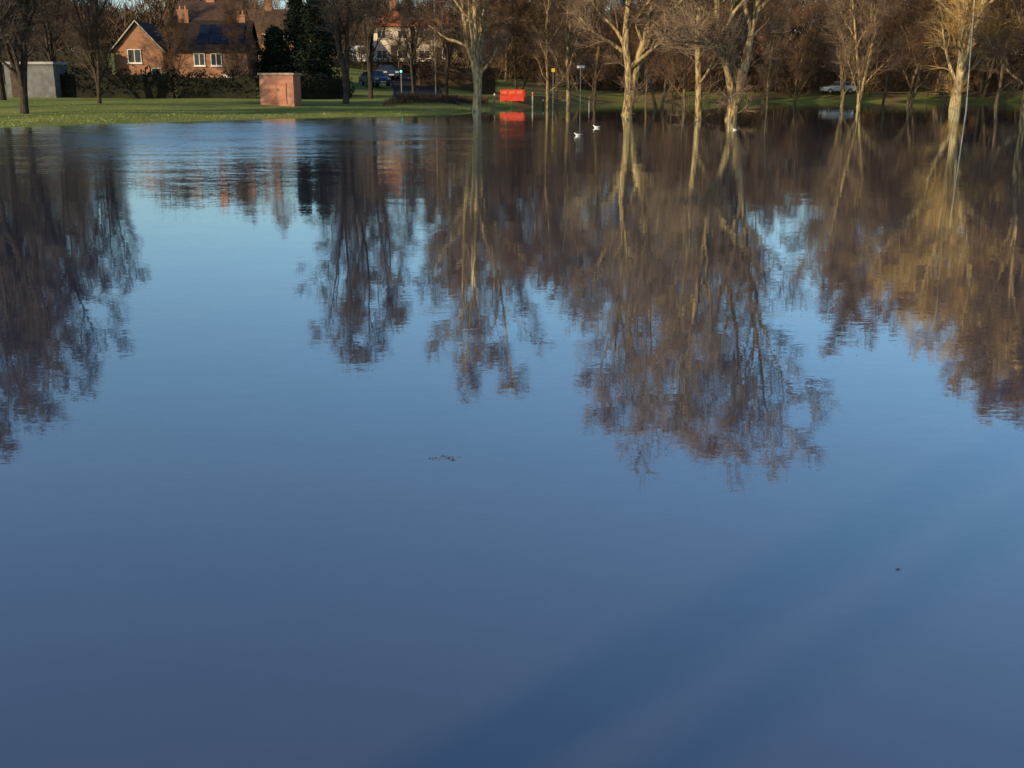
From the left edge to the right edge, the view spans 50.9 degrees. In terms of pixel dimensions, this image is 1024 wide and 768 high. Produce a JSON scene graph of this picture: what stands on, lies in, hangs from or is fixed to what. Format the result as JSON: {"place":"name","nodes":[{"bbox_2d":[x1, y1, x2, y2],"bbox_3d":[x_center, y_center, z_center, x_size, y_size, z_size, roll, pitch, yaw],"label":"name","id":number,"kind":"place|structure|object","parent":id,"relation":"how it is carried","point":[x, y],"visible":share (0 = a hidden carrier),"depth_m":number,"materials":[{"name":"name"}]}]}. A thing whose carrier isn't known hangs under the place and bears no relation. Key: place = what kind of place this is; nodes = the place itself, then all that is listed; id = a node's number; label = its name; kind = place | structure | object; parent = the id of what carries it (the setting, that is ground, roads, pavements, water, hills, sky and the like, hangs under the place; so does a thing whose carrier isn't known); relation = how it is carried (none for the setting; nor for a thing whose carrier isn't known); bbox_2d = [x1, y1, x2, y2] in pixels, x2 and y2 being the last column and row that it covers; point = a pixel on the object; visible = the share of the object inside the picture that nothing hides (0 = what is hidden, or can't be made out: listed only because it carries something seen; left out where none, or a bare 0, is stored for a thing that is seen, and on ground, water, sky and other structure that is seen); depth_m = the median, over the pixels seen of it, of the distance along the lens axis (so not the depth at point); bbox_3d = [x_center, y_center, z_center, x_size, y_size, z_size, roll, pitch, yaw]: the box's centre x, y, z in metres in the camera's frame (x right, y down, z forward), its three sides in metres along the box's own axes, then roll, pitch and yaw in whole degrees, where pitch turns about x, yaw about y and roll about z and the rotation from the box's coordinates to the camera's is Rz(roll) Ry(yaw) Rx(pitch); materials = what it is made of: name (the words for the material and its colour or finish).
{"place":"outdoors","nodes":[
{"label":"outdoors","id":0,"kind":"place"},
{"bbox_2d":[1,97,511,126],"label":"grass","id":1,"kind":"structure","parent":0,"point":[203,115],"depth_m":59.88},
{"bbox_2d":[373,60,457,103],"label":"road","id":2,"kind":"structure","parent":0,"point":[407,86],"depth_m":105.56,"materials":[{"name":"asphalt"}]},
{"bbox_2d":[376,65,398,78],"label":"parked car","id":3,"kind":"object","parent":2,"relation":"on","point":[391,71],"visible":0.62,"depth_m":112.28,"materials":[{"name":"blue paint"}]},
{"bbox_2d":[18,0,961,58],"label":"sky","id":4,"kind":"structure","parent":0,"point":[282,3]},
{"bbox_2d":[0,54,1022,126],"bbox_3d":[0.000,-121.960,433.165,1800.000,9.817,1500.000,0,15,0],"label":"ground","id":5,"kind":"structure","parent":0,"point":[382,91],"depth_m":74.04,"materials":[{"name":"green plant"}]},
{"bbox_2d":[0,1,31,99],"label":"bare tree","id":6,"kind":"object","parent":5,"relation":"on","point":[2,93],"visible":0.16,"depth_m":69.28,"materials":[{"name":"brown plant"}]},
{"bbox_2d":[0,0,57,51],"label":"bare tree","id":7,"kind":"object","parent":5,"relation":"on","point":[6,14],"visible":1,"depth_m":50.81,"materials":[{"name":"brown plant"}]},
{"bbox_2d":[0,0,63,113],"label":"bare tree","id":8,"kind":"object","parent":5,"relation":"on","point":[18,70],"visible":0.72,"depth_m":53.53,"materials":[{"name":"brown plant"}]},
{"bbox_2d":[2,62,68,97],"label":"garden shed","id":9,"kind":"structure","parent":5,"relation":"on","point":[43,80],"depth_m":75.03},
{"bbox_2d":[10,72,19,96],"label":"door","id":10,"kind":"structure","parent":9,"relation":"in","point":[15,90],"depth_m":75.08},
{"bbox_2d":[20,0,80,61],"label":"bare tree","id":11,"kind":"object","parent":5,"relation":"on","point":[51,38],"visible":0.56,"depth_m":79.72,"materials":[{"name":"brown plant"}]},
{"bbox_2d":[30,0,75,50],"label":"bare tree","id":12,"kind":"object","parent":5,"relation":"on","point":[61,33],"visible":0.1,"depth_m":95.63,"materials":[{"name":"brown plant"}]},
{"bbox_2d":[1,36,113,84],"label":"hedge","id":13,"kind":"object","parent":5,"relation":"on","point":[63,56],"visible":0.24,"depth_m":88.47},
{"bbox_2d":[51,2,79,50],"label":"bare tree","id":14,"kind":"object","parent":5,"relation":"on","point":[67,30],"visible":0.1,"depth_m":112.44,"materials":[{"name":"brown plant"}]},
{"bbox_2d":[48,0,122,103],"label":"bare tree","id":15,"kind":"object","parent":5,"relation":"on","point":[97,17],"visible":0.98,"depth_m":62.70,"materials":[{"name":"brown plant"}]},
{"bbox_2d":[75,0,119,72],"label":"bare tree","id":16,"kind":"object","parent":5,"relation":"on","point":[105,42],"visible":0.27,"depth_m":85.45,"materials":[{"name":"brown plant"}]},
{"bbox_2d":[60,65,179,97],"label":"hedge","id":17,"kind":"object","parent":5,"relation":"on","point":[149,84],"visible":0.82,"depth_m":76.34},
{"bbox_2d":[156,6,193,85],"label":"bare tree","id":18,"kind":"object","parent":5,"relation":"on","point":[173,57],"visible":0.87,"depth_m":79.72,"materials":[{"name":"brown plant"}]},
{"bbox_2d":[110,6,259,84],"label":"brick house","id":19,"kind":"structure","parent":5,"relation":"on","point":[138,49],"depth_m":91.09,"materials":[{"name":"brick"}]},
{"bbox_2d":[127,49,142,63],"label":"window","id":20,"kind":"structure","parent":19,"relation":"in","point":[134,55],"depth_m":90.01,"materials":[{"name":"white glass"}]},
{"bbox_2d":[193,53,205,66],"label":"window","id":21,"kind":"structure","parent":19,"relation":"in","point":[199,58],"depth_m":91.01,"materials":[{"name":"white glass"}]},
{"bbox_2d":[210,53,222,66],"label":"window","id":22,"kind":"structure","parent":19,"relation":"in","point":[214,57],"depth_m":91.12,"materials":[{"name":"white glass"}]},
{"bbox_2d":[172,0,249,20],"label":"brick house","id":23,"kind":"structure","parent":5,"relation":"on","point":[200,10],"depth_m":117.10,"materials":[{"name":"brown brick"}]},
{"bbox_2d":[169,66,259,98],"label":"hedge","id":24,"kind":"object","parent":5,"relation":"on","point":[221,86],"visible":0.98,"depth_m":77.32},
{"bbox_2d":[208,0,254,24],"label":"bare tree","id":25,"kind":"object","parent":5,"relation":"on","point":[231,8],"visible":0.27,"depth_m":108.53,"materials":[{"name":"brown plant"}]},
{"bbox_2d":[215,2,259,77],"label":"bare tree","id":26,"kind":"object","parent":5,"relation":"on","point":[235,32],"visible":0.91,"depth_m":81.28,"materials":[{"name":"brown plant"}]},
{"bbox_2d":[243,0,285,58],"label":"bare tree","id":27,"kind":"object","parent":5,"relation":"on","point":[265,22],"visible":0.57,"depth_m":106.24,"materials":[{"name":"brown plant"}]},
{"bbox_2d":[247,0,301,59],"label":"brick house","id":28,"kind":"structure","parent":5,"relation":"on","point":[276,11],"depth_m":134.31,"materials":[{"name":"brown tile"}]},
{"bbox_2d":[253,24,296,83],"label":"conifer","id":29,"kind":"object","parent":5,"relation":"on","point":[275,55],"visible":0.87,"depth_m":93.83,"materials":[{"name":"green plant"}]},
{"bbox_2d":[257,73,301,106],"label":"brick kiosk","id":30,"kind":"object","parent":5,"relation":"on","point":[280,89],"visible":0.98,"depth_m":68.38,"materials":[{"name":"brick"}]},
{"bbox_2d":[267,82,286,103],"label":"door","id":31,"kind":"structure","parent":30,"relation":"in","point":[274,96],"depth_m":68.38,"materials":[{"name":"wood"}]},
{"bbox_2d":[280,0,313,74],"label":"conifer","id":32,"kind":"object","parent":5,"relation":"on","point":[292,30],"visible":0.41,"depth_m":95.22,"materials":[{"name":"green plant"}]},
{"bbox_2d":[289,0,343,79],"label":"conifer","id":33,"kind":"object","parent":5,"relation":"on","point":[313,62],"visible":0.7,"depth_m":88.03,"materials":[{"name":"green plant"}]},
{"bbox_2d":[300,71,355,98],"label":"hedge","id":34,"kind":"object","parent":5,"relation":"on","point":[313,88],"visible":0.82,"depth_m":82.54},
{"bbox_2d":[322,0,355,71],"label":"bare tree","id":35,"kind":"object","parent":5,"relation":"on","point":[339,30],"visible":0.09,"depth_m":103.57,"materials":[{"name":"brown plant"}]},
{"bbox_2d":[321,0,366,73],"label":"bare tree","id":36,"kind":"object","parent":5,"relation":"on","point":[343,46],"visible":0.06,"depth_m":112.54,"materials":[{"name":"brown plant"}]},
{"bbox_2d":[307,0,383,103],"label":"bare tree","id":37,"kind":"object","parent":5,"relation":"on","point":[336,19],"visible":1,"depth_m":72.72,"materials":[{"name":"brown plant"}]},
{"bbox_2d":[341,6,371,71],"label":"bare tree","id":38,"kind":"object","parent":5,"relation":"on","point":[361,54],"visible":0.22,"depth_m":118.34,"materials":[{"name":"brown plant"}]},
{"bbox_2d":[324,0,410,98],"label":"bare tree","id":39,"kind":"object","parent":5,"relation":"on","point":[374,23],"visible":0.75,"depth_m":83.60,"materials":[{"name":"brown plant"}]},
{"bbox_2d":[359,71,390,85],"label":"parked car","id":40,"kind":"object","parent":5,"relation":"on","point":[380,77],"visible":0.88,"depth_m":103.21,"materials":[{"name":"blue paint"}]},
{"bbox_2d":[320,48,460,72],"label":"hedge","id":41,"kind":"object","parent":5,"relation":"on","point":[356,65],"visible":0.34,"depth_m":123.89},
{"bbox_2d":[373,0,412,61],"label":"white house","id":42,"kind":"structure","parent":5,"relation":"on","point":[383,42],"depth_m":145.11,"materials":[{"name":"paint"}]},
{"bbox_2d":[384,0,419,70],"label":"bare tree","id":43,"kind":"object","parent":5,"relation":"on","point":[396,49],"visible":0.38,"depth_m":118.25,"materials":[{"name":"brown plant"}]},
{"bbox_2d":[385,0,437,92],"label":"bare tree","id":44,"kind":"object","parent":5,"relation":"on","point":[412,53],"visible":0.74,"depth_m":99.12,"materials":[{"name":"brown plant"}]},
{"bbox_2d":[405,19,434,85],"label":"bare tree","id":45,"kind":"object","parent":5,"relation":"on","point":[418,65],"visible":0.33,"depth_m":105.09,"materials":[{"name":"brown plant"}]},
{"bbox_2d":[408,0,453,67],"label":"bare tree","id":46,"kind":"object","parent":5,"relation":"on","point":[431,46],"visible":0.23,"depth_m":119.36,"materials":[{"name":"brown plant"}]},
{"bbox_2d":[381,92,490,105],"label":"scrub","id":47,"kind":"object","parent":5,"relation":"on","point":[430,99],"visible":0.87,"depth_m":81.18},
{"bbox_2d":[413,17,458,61],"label":"white house","id":48,"kind":"structure","parent":5,"relation":"on","point":[429,47],"depth_m":145.21,"materials":[{"name":"paint"}]},
{"bbox_2d":[414,0,466,62],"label":"bare tree","id":49,"kind":"object","parent":5,"relation":"on","point":[437,28],"visible":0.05,"depth_m":133.51,"materials":[{"name":"brown plant"}]},
{"bbox_2d":[418,0,471,95],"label":"bare tree","id":50,"kind":"object","parent":5,"relation":"on","point":[447,53],"visible":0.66,"depth_m":93.22,"materials":[{"name":"brown plant"}]},
{"bbox_2d":[416,51,498,93],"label":"hedge","id":51,"kind":"object","parent":5,"relation":"on","point":[456,75],"visible":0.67,"depth_m":111.04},
{"bbox_2d":[403,0,515,111],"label":"bare tree","id":52,"kind":"object","parent":5,"relation":"on","point":[477,56],"visible":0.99,"depth_m":74.14,"materials":[{"name":"brown plant"}]},
{"bbox_2d":[449,0,515,67],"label":"bare tree","id":53,"kind":"object","parent":5,"relation":"on","point":[462,49],"visible":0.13,"depth_m":119.52,"materials":[{"name":"brown plant"}]},
{"bbox_2d":[448,0,520,64],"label":"bare tree","id":54,"kind":"object","parent":5,"relation":"on","point":[492,26],"visible":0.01,"depth_m":138.48,"materials":[{"name":"brown plant"}]},
{"bbox_2d":[486,0,537,80],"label":"bare tree","id":55,"kind":"object","parent":5,"relation":"on","point":[506,56],"visible":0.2,"depth_m":135.75,"materials":[{"name":"brown plant"}]},
{"bbox_2d":[500,89,524,100],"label":"plastic barrier","id":56,"kind":"object","parent":5,"relation":"on","point":[512,94],"visible":0.98,"depth_m":93.56,"materials":[{"name":"plastic"}]},
{"bbox_2d":[7,0,1023,82],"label":"distant woodland","id":57,"kind":"object","parent":5,"relation":"on","point":[129,15],"visible":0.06,"depth_m":157.51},
{"bbox_2d":[499,0,542,76],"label":"bare tree","id":58,"kind":"object","parent":5,"relation":"on","point":[522,32],"visible":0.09,"depth_m":142.38,"materials":[{"name":"brown plant"}]},
{"bbox_2d":[483,0,565,88],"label":"bare tree","id":59,"kind":"object","parent":5,"relation":"on","point":[513,28],"visible":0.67,"depth_m":98.99,"materials":[{"name":"brown plant"}]},
{"bbox_2d":[521,0,579,106],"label":"bare tree","id":60,"kind":"object","parent":5,"relation":"on","point":[536,57],"visible":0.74,"depth_m":93.46,"materials":[{"name":"brown plant"}]},
{"bbox_2d":[530,0,589,85],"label":"bare tree","id":61,"kind":"object","parent":5,"relation":"on","point":[562,38],"visible":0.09,"depth_m":129.78,"materials":[{"name":"brown plant"}]},
{"bbox_2d":[529,0,593,101],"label":"bare tree","id":62,"kind":"object","parent":5,"relation":"on","point":[556,91],"visible":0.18,"depth_m":106.71,"materials":[{"name":"brown plant"}]},
{"bbox_2d":[529,0,606,108],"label":"bare tree","id":63,"kind":"object","parent":5,"relation":"on","point":[568,52],"visible":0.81,"depth_m":84.05,"materials":[{"name":"brown plant"}]},
{"bbox_2d":[519,0,619,92],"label":"bare tree","id":64,"kind":"object","parent":5,"relation":"on","point":[577,86],"visible":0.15,"depth_m":126.54,"materials":[{"name":"brown plant"}]},
{"bbox_2d":[548,0,646,105],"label":"bare tree","id":65,"kind":"object","parent":5,"relation":"on","point":[599,60],"visible":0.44,"depth_m":95.63,"materials":[{"name":"brown plant"}]},
{"bbox_2d":[583,2,624,85],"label":"bare tree","id":66,"kind":"object","parent":5,"relation":"on","point":[601,34],"visible":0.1,"depth_m":144.85,"materials":[{"name":"brown plant"}]},
{"bbox_2d":[583,0,662,89],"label":"bare tree","id":67,"kind":"object","parent":5,"relation":"on","point":[616,36],"visible":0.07,"depth_m":140.82,"materials":[{"name":"brown plant"}]},
{"bbox_2d":[560,0,710,114],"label":"bare tree","id":68,"kind":"object","parent":5,"relation":"on","point":[633,71],"visible":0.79,"depth_m":64.61,"materials":[{"name":"brown plant"}]},
{"bbox_2d":[619,2,675,100],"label":"bare tree","id":69,"kind":"object","parent":5,"relation":"on","point":[634,38],"visible":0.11,"depth_m":128.56,"materials":[{"name":"brown plant"}]},
{"bbox_2d":[599,0,710,107],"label":"bare tree","id":70,"kind":"object","parent":5,"relation":"on","point":[649,84],"visible":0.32,"depth_m":87.25,"materials":[{"name":"brown plant"}]},
{"bbox_2d":[636,0,729,97],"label":"bare tree","id":71,"kind":"object","parent":5,"relation":"on","point":[679,87],"visible":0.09,"depth_m":129.10,"materials":[{"name":"brown plant"}]},
{"bbox_2d":[637,0,730,108],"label":"bare tree","id":72,"kind":"object","parent":5,"relation":"on","point":[673,73],"visible":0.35,"depth_m":82.76,"materials":[{"name":"brown plant"}]},
{"bbox_2d":[652,0,746,119],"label":"bare tree","id":73,"kind":"object","parent":5,"relation":"on","point":[699,79],"visible":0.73,"depth_m":55.03,"materials":[{"name":"brown plant"}]},
{"bbox_2d":[648,0,797,119],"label":"bare tree","id":74,"kind":"object","parent":5,"relation":"on","point":[736,82],"visible":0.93,"depth_m":54.01,"materials":[{"name":"brown plant"}]},
{"bbox_2d":[688,0,782,91],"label":"bare tree","id":75,"kind":"object","parent":5,"relation":"on","point":[723,82],"visible":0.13,"depth_m":136.85,"materials":[{"name":"brown plant"}]},
{"bbox_2d":[482,26,1023,93],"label":"thicket","id":76,"kind":"object","parent":5,"relation":"on","point":[609,81],"visible":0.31,"depth_m":138.94,"materials":[{"name":"plant"}]},
{"bbox_2d":[735,2,791,88],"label":"bare tree","id":77,"kind":"object","parent":5,"relation":"on","point":[753,47],"visible":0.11,"depth_m":145.75,"materials":[{"name":"brown plant"}]},
{"bbox_2d":[756,0,792,106],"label":"bare tree","id":78,"kind":"object","parent":5,"relation":"on","point":[779,17],"visible":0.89,"depth_m":91.61,"materials":[{"name":"brown plant"}]},
{"bbox_2d":[749,0,818,97],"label":"bare tree","id":79,"kind":"object","parent":5,"relation":"on","point":[788,68],"visible":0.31,"depth_m":132.50,"materials":[{"name":"brown plant"}]},
{"bbox_2d":[755,0,814,100],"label":"bare tree","id":80,"kind":"object","parent":5,"relation":"on","point":[790,37],"visible":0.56,"depth_m":129.07,"materials":[{"name":"brown plant"}]},
{"bbox_2d":[767,0,846,101],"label":"bare tree","id":81,"kind":"object","parent":5,"relation":"on","point":[816,59],"visible":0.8,"depth_m":123.24,"materials":[{"name":"brown plant"}]},
{"bbox_2d":[787,0,832,90],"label":"bare tree","id":82,"kind":"object","parent":5,"relation":"on","point":[810,32],"visible":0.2,"depth_m":139.96,"materials":[{"name":"brown plant"}]},
{"bbox_2d":[819,82,855,92],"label":"parked car","id":83,"kind":"object","parent":5,"relation":"on","point":[828,89],"visible":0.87,"depth_m":135.17,"materials":[{"name":"silver paint"}]},
{"bbox_2d":[812,0,873,105],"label":"bare tree","id":84,"kind":"object","parent":5,"relation":"on","point":[842,83],"visible":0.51,"depth_m":97.51,"materials":[{"name":"brown plant"}]},
{"bbox_2d":[815,0,888,80],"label":"bare tree","id":85,"kind":"object","parent":5,"relation":"on","point":[849,36],"visible":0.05,"depth_m":140.59,"materials":[{"name":"brown plant"}]},
{"bbox_2d":[813,0,907,86],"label":"bare tree","id":86,"kind":"object","parent":5,"relation":"on","point":[869,5],"visible":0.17,"depth_m":112.22,"materials":[{"name":"brown plant"}]},
{"bbox_2d":[818,0,911,106],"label":"bare tree","id":87,"kind":"object","parent":5,"relation":"on","point":[870,36],"visible":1,"depth_m":91.68,"materials":[{"name":"brown plant"}]},
{"bbox_2d":[831,0,909,75],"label":"bare tree","id":88,"kind":"object","parent":5,"relation":"on","point":[857,5],"visible":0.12,"depth_m":134.42,"materials":[{"name":"brown plant"}]},
{"bbox_2d":[842,0,937,85],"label":"bare tree","id":89,"kind":"object","parent":5,"relation":"on","point":[904,30],"visible":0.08,"depth_m":142.32,"materials":[{"name":"brown plant"}]},
{"bbox_2d":[852,0,943,104],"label":"bare tree","id":90,"kind":"object","parent":5,"relation":"on","point":[902,77],"visible":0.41,"depth_m":105.05,"materials":[{"name":"brown plant"}]},
{"bbox_2d":[878,0,976,105],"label":"bare tree","id":91,"kind":"object","parent":5,"relation":"on","point":[920,60],"visible":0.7,"depth_m":99.66,"materials":[{"name":"brown plant"}]},
{"bbox_2d":[897,0,991,101],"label":"bare tree","id":92,"kind":"object","parent":5,"relation":"on","point":[944,93],"visible":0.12,"depth_m":127.31,"materials":[{"name":"brown plant"}]},
{"bbox_2d":[869,92,1022,97],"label":"timber fence","id":93,"kind":"object","parent":5,"relation":"on","point":[941,92],"visible":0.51,"depth_m":132.14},
{"bbox_2d":[905,0,1005,94],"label":"bare tree","id":94,"kind":"object","parent":5,"relation":"on","point":[938,79],"visible":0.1,"depth_m":134.29,"materials":[{"name":"brown plant"}]},
{"bbox_2d":[905,0,1023,107],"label":"golden tree","id":95,"kind":"object","parent":5,"relation":"on","point":[959,78],"visible":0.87,"depth_m":86.05,"materials":[{"name":"plant"}]},
{"bbox_2d":[944,0,1023,97],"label":"bare tree","id":96,"kind":"object","parent":5,"relation":"on","point":[987,81],"visible":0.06,"depth_m":131.32,"materials":[{"name":"brown plant"}]},
{"bbox_2d":[965,0,1023,109],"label":"bare tree","id":97,"kind":"object","parent":5,"relation":"on","point":[989,48],"visible":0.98,"depth_m":81.74,"materials":[{"name":"brown plant"}]},
{"bbox_2d":[969,0,1023,105],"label":"bare tree","id":98,"kind":"object","parent":5,"relation":"on","point":[1002,67],"visible":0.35,"depth_m":95.51,"materials":[{"name":"brown plant"}]},
{"bbox_2d":[981,10,1023,90],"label":"bare tree","id":99,"kind":"object","parent":5,"relation":"on","point":[1019,86],"visible":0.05,"depth_m":137.35,"materials":[{"name":"brown plant"}]},
{"bbox_2d":[983,0,1023,85],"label":"bare tree","id":100,"kind":"object","parent":5,"relation":"on","point":[1020,45],"visible":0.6,"depth_m":87.80,"materials":[{"name":"brown plant"}]},
{"bbox_2d":[997,1,1023,73],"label":"bare tree","id":101,"kind":"object","parent":5,"relation":"on","point":[1018,46],"visible":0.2,"depth_m":125.08,"materials":[{"name":"brown plant"}]},
{"bbox_2d":[0,102,1023,767],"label":"water","id":102,"kind":"structure","parent":0,"point":[716,418],"depth_m":5.07,"materials":[{"name":"liquid"}]},
{"bbox_2d":[965,0,974,108],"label":"street lamp","id":103,"kind":"object","parent":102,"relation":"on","point":[969,62],"visible":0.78,"depth_m":82.43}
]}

